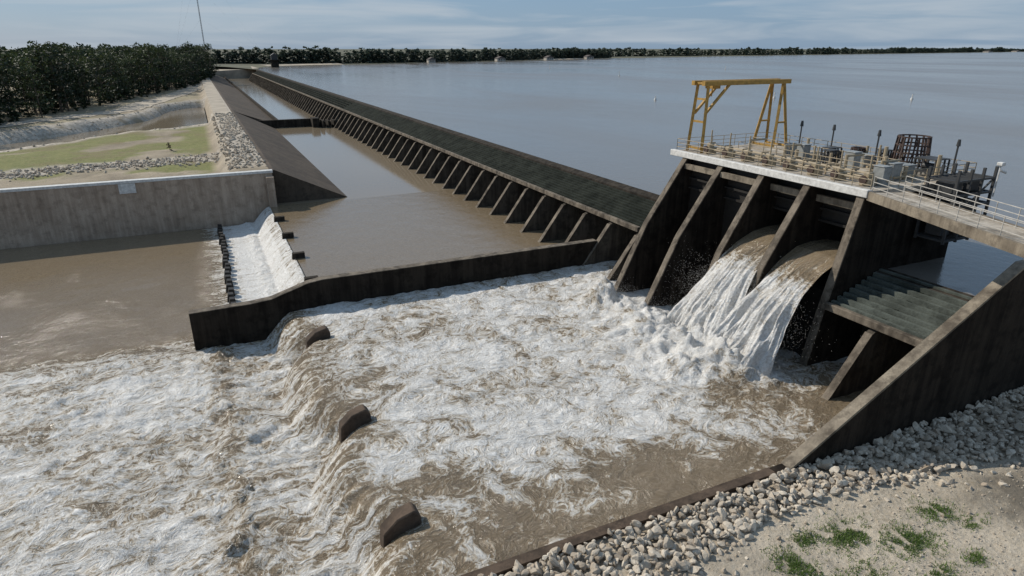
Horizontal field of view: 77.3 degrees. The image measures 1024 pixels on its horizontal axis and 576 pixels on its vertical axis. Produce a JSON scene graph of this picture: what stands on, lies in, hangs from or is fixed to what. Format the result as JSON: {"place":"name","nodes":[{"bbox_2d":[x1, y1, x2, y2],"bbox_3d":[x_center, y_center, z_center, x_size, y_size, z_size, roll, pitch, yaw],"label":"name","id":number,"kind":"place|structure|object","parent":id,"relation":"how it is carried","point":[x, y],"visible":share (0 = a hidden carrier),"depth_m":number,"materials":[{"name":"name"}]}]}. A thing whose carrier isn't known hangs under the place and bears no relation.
{"place":"outdoors","nodes":[
{"label":"outdoors","id":0,"kind":"place"},
{"bbox_2d":[0,82,201,127],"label":"dirt track","id":1,"kind":"structure","parent":0,"point":[143,104],"depth_m":216.13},
{"bbox_2d":[0,107,206,150],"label":"creek water","id":2,"kind":"structure","parent":0,"point":[184,117],"depth_m":186.22,"materials":[{"name":"liquid"}]},
{"bbox_2d":[0,78,267,188],"bbox_3d":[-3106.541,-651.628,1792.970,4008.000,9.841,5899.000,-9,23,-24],"label":"bank land","id":3,"kind":"structure","parent":0,"point":[141,145],"depth_m":133.14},
{"bbox_2d":[0,65,216,124],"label":"forest understory","id":4,"kind":"object","parent":3,"relation":"on","point":[16,115],"visible":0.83,"depth_m":231.46,"materials":[{"name":"green plant"}]},
{"bbox_2d":[0,40,218,119],"bbox_3d":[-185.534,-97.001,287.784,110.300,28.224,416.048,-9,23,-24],"label":"pine forest","id":5,"kind":"object","parent":3,"relation":"on","point":[185,61],"visible":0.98,"depth_m":221.35,"materials":[{"name":"green plant"}]},
{"bbox_2d":[0,102,266,181],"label":"bank riprap","id":6,"kind":"object","parent":3,"relation":"on","point":[230,122],"visible":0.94,"depth_m":112.21,"materials":[{"name":"stone"}]},
{"bbox_2d":[202,78,241,133],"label":"gravel road","id":7,"kind":"structure","parent":0,"point":[217,104],"depth_m":208.45,"materials":[{"name":"beige gravel"}]},
{"bbox_2d":[212,66,257,78],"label":"embankment","id":8,"kind":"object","parent":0,"point":[229,72],"visible":0.36,"depth_m":493.65,"materials":[{"name":"grey concrete"}]},
{"bbox_2d":[209,75,346,202],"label":"sloped embankment","id":9,"kind":"structure","parent":0,"point":[297,175],"depth_m":119.46,"materials":[{"name":"concrete"}]},
{"bbox_2d":[224,76,277,119],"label":"channel wall","id":10,"kind":"structure","parent":9,"relation":"on","point":[269,114],"depth_m":256.06,"materials":[{"name":"concrete"}]},
{"bbox_2d":[229,78,454,205],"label":"channel water","id":11,"kind":"structure","parent":0,"point":[349,167],"depth_m":133.79,"materials":[{"name":"liquid"}]},
{"bbox_2d":[258,117,338,127],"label":"cross channel weir","id":12,"kind":"object","parent":11,"relation":"in","point":[314,122],"visible":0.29,"depth_m":189.16,"materials":[{"name":"concrete"}]},
{"bbox_2d":[249,69,973,399],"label":"buttress spillway dam","id":13,"kind":"structure","parent":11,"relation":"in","point":[898,319],"depth_m":78.64,"materials":[{"name":"concrete"}]},
{"bbox_2d":[264,58,581,65],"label":"sandy beach","id":14,"kind":"structure","parent":0,"point":[338,63],"depth_m":606.48,"materials":[{"name":"beige sand"}]},
{"bbox_2d":[0,189,865,575],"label":"river water","id":15,"kind":"structure","parent":0,"point":[140,435],"depth_m":43.38,"materials":[{"name":"brown liquid"}]},
{"bbox_2d":[0,173,277,249],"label":"retaining wall","id":16,"kind":"structure","parent":15,"relation":"in","point":[48,216],"depth_m":87.77,"materials":[{"name":"concrete"}]},
{"bbox_2d":[118,183,136,193],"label":"gauge board","id":17,"kind":"object","parent":16,"relation":"attached to","point":[127,188],"visible":1,"depth_m":86.66,"materials":[{"name":"white paint"}]},
{"bbox_2d":[0,169,272,192],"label":"wall coping","id":18,"kind":"object","parent":16,"relation":"on","point":[17,189],"depth_m":86.72,"materials":[{"name":"white concrete"}]},
{"bbox_2d":[217,224,235,303],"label":"baffle block row","id":19,"kind":"object","parent":15,"relation":"in","point":[226,265],"visible":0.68,"depth_m":74.23,"materials":[{"name":"black concrete"}]},
{"bbox_2d":[189,241,596,350],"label":"divider wall","id":20,"kind":"structure","parent":15,"relation":"in","point":[245,324],"depth_m":59.27,"materials":[{"name":"concrete"}]},
{"bbox_2d":[189,239,596,313],"bbox_3d":[-9.090,-1.580,61.429,39.900,1.407,0.840,-9,23,-24],"label":"wall coping","id":21,"kind":"object","parent":20,"relation":"on","point":[244,303],"depth_m":59.55,"materials":[{"name":"concrete"}]},
{"bbox_2d":[5,49,982,68],"bbox_3d":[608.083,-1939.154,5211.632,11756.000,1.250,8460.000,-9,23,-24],"label":"shore land","id":22,"kind":"structure","parent":0,"point":[246,66],"depth_m":1379.47,"materials":[{"name":"soil"}]},
{"bbox_2d":[177,0,251,49],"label":"radio mast","id":23,"kind":"object","parent":22,"relation":"on","point":[201,23],"visible":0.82,"depth_m":1384.73,"materials":[{"name":"metal"}]},
{"bbox_2d":[3,44,611,63],"bbox_3d":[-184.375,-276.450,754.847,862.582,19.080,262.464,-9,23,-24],"label":"treeline","id":24,"kind":"object","parent":22,"relation":"on","point":[324,54],"visible":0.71,"depth_m":678.34,"materials":[{"name":"green plant"}]},
{"bbox_2d":[575,46,1023,56],"bbox_3d":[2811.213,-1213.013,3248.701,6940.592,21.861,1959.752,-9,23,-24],"label":"treeline","id":25,"kind":"object","parent":22,"relation":"on","point":[760,51],"visible":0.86,"depth_m":1475.11,"materials":[{"name":"green plant"}]},
{"bbox_2d":[0,0,1023,48],"label":"sky","id":26,"kind":"structure","parent":0,"point":[332,24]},
{"bbox_2d":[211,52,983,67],"bbox_3d":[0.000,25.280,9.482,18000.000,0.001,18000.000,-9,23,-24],"label":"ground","id":27,"kind":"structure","parent":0,"point":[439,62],"depth_m":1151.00,"materials":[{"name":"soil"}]},
{"bbox_2d":[258,52,1023,301],"bbox_3d":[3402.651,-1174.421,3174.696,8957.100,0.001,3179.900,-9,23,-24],"label":"lake","id":28,"kind":"structure","parent":0,"point":[600,117],"depth_m":178.62,"materials":[{"name":"liquid"}]},
{"bbox_2d":[268,53,280,66],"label":"intake tower","id":29,"kind":"structure","parent":28,"relation":"in","point":[274,61],"depth_m":536.87,"materials":[{"name":"concrete"}]},
{"bbox_2d":[614,121,976,366],"bbox_3d":[21.247,-3.418,55.385,20.700,19.500,20.950,-9,23,-24],"label":"gated spillway","id":30,"kind":"object","parent":28,"relation":"in","point":[712,204],"visible":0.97,"depth_m":50.35,"materials":[{"name":"concrete"}]},
{"bbox_2d":[569,241,834,393],"bbox_3d":[12.914,-0.351,49.950,12.544,9.601,27.630,-9,23,-24],"label":"waterfall spray","id":31,"kind":"object","parent":30,"relation":"attached to","point":[701,316],"visible":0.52,"depth_m":48.83,"materials":[{"name":"white liquid"}]},
{"bbox_2d":[686,78,791,152],"bbox_3d":[21.836,-16.616,61.329,10.867,6.361,2.934,-9,23,-24],"label":"gantry crane","id":32,"kind":"object","parent":30,"relation":"on","point":[713,85],"visible":0.94,"depth_m":60.39,"materials":[{"name":"yellow paint"}]},
{"bbox_2d":[850,146,865,152],"bbox_3d":[29.540,-11.428,54.757,1.320,1.215,1.313,-9,23,-24],"label":"rusted trash rack","id":33,"kind":"object","parent":30,"relation":"on","point":[861,149],"visible":0.34,"depth_m":54.33,"materials":[{"name":"metal"}]},
{"bbox_2d":[890,134,931,168],"bbox_3d":[31.965,-10.854,51.234,2.820,2.616,2.776,-9,23,-24],"label":"rusted trash rack","id":34,"kind":"object","parent":30,"relation":"on","point":[917,143],"visible":0.62,"depth_m":50.79,"materials":[{"name":"metal"}]},
{"bbox_2d":[866,176,1023,257],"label":"footbridge","id":35,"kind":"object","parent":30,"relation":"attached to","point":[1003,235],"visible":1,"depth_m":36.87,"materials":[{"name":"concrete"}]},
{"bbox_2d":[913,162,998,244],"bbox_3d":[32.090,-6.267,46.322,5.088,5.200,2.620,-9,23,-24],"label":"steel equipment rack","id":36,"kind":"object","parent":30,"relation":"attached to","point":[971,182],"visible":0.64,"depth_m":45.37,"materials":[{"name":"black metal"}]},
{"bbox_2d":[992,162,1006,196],"bbox_3d":[34.710,-7.731,45.599,0.729,2.450,0.470,-9,23,-24],"label":"flood lamp","id":37,"kind":"object","parent":36,"relation":"attached to","point":[1000,164],"visible":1,"depth_m":45.31,"materials":[{"name":"grey metal"}]},
{"bbox_2d":[667,224,780,338],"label":"waterfall","id":38,"kind":"structure","parent":0,"point":[744,261],"depth_m":50.17,"materials":[{"name":"white liquid"}]},
{"bbox_2d":[511,393,1023,575],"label":"river bank","id":39,"kind":"structure","parent":0,"point":[1005,519],"depth_m":30.17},
{"bbox_2d":[460,467,775,575],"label":"basin curb wall","id":40,"kind":"structure","parent":39,"relation":"on","point":[503,567],"depth_m":30.14,"materials":[{"name":"concrete"}]},
{"bbox_2d":[477,385,1023,575],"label":"riprap rocks","id":41,"kind":"object","parent":39,"relation":"on","point":[640,559],"visible":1,"depth_m":32.45,"materials":[{"name":"stone"}]},
{"bbox_2d":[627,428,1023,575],"bbox_3d":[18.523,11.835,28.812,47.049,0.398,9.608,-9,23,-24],"label":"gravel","id":42,"kind":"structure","parent":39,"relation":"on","point":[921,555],"depth_m":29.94,"materials":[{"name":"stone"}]},
{"bbox_2d":[760,492,994,575],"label":"grass tufts","id":43,"kind":"object","parent":39,"relation":"on","point":[848,537],"visible":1,"depth_m":29.28,"materials":[{"name":"green plant"}]},
{"bbox_2d":[769,270,1023,477],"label":"training wall","id":44,"kind":"structure","parent":39,"relation":"on","point":[975,357],"depth_m":37.55,"materials":[{"name":"concrete"}]},
{"bbox_2d":[781,259,1023,468],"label":"wall coping","id":45,"kind":"object","parent":44,"relation":"on","point":[851,410],"depth_m":35.68,"materials":[{"name":"concrete"}]},
{"bbox_2d":[708,239,839,376],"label":"waterfall","id":46,"kind":"structure","parent":0,"point":[797,272],"depth_m":46.32,"materials":[{"name":"white liquid"}]}
]}

